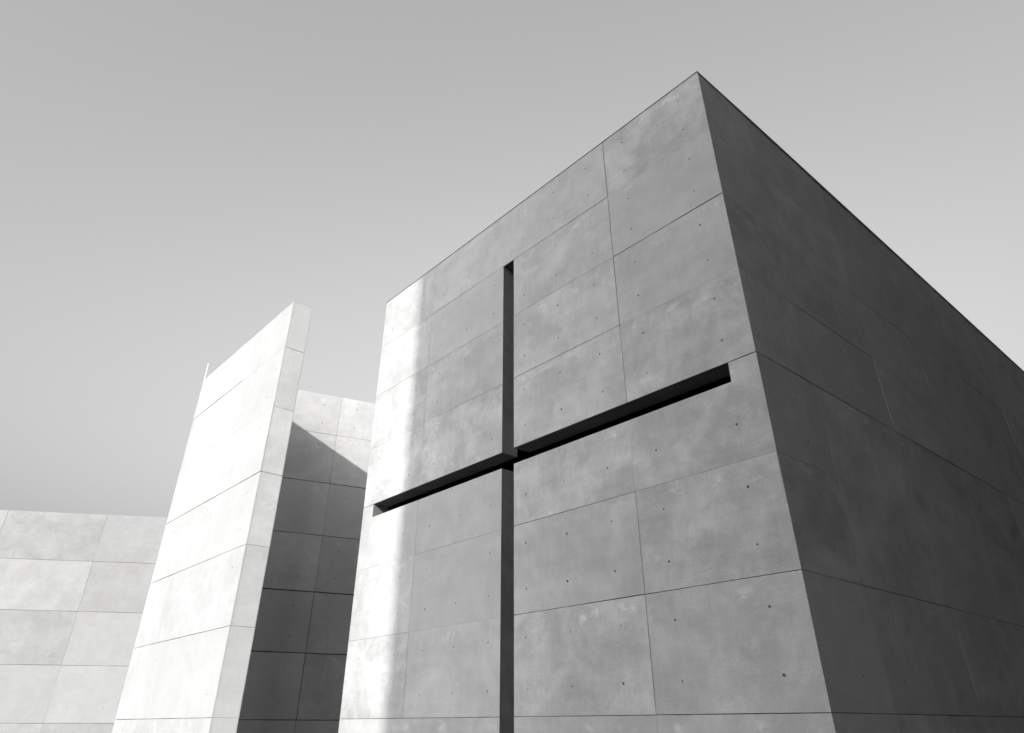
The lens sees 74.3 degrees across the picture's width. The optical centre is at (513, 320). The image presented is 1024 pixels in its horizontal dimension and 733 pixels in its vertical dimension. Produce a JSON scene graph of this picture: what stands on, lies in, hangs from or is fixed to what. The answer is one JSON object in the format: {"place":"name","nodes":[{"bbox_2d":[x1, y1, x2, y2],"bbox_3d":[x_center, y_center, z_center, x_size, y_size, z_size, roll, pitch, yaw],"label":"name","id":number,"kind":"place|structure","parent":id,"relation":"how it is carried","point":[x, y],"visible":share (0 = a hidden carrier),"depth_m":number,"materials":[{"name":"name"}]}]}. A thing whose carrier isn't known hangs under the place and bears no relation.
{"place":"outdoors","nodes":[
{"label":"outdoors","id":0,"kind":"place"},
{"bbox_2d":[0,510,167,732],"bbox_3d":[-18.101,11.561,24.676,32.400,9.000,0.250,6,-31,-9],"label":"court wall","id":1,"kind":"structure","parent":0,"point":[74,588],"depth_m":25.26,"materials":[{"name":"concrete"}]},
{"bbox_2d":[0,0,1023,516],"label":"sky","id":2,"kind":"structure","parent":0,"point":[176,176],"materials":[{"name":"grey"}]},
{"bbox_2d":[338,71,1023,732],"bbox_3d":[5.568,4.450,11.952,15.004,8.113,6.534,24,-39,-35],"label":"concrete building","id":3,"kind":"structure","parent":0,"point":[698,403],"depth_m":7.06,"materials":[{"name":"grey concrete"}]},
{"label":"paving","id":4,"kind":"structure","parent":0,"visible":0},
{"bbox_2d":[111,301,312,732],"bbox_3d":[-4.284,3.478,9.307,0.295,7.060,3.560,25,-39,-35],"label":"slab wall","id":5,"kind":"structure","parent":4,"relation":"on","point":[188,665],"depth_m":9.05,"materials":[{"name":"concrete"}]},
{"bbox_2d":[236,390,374,732],"bbox_3d":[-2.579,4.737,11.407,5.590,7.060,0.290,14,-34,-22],"label":"oblique wall","id":6,"kind":"structure","parent":4,"relation":"on","point":[294,682],"depth_m":11.13,"materials":[{"name":"concrete"}]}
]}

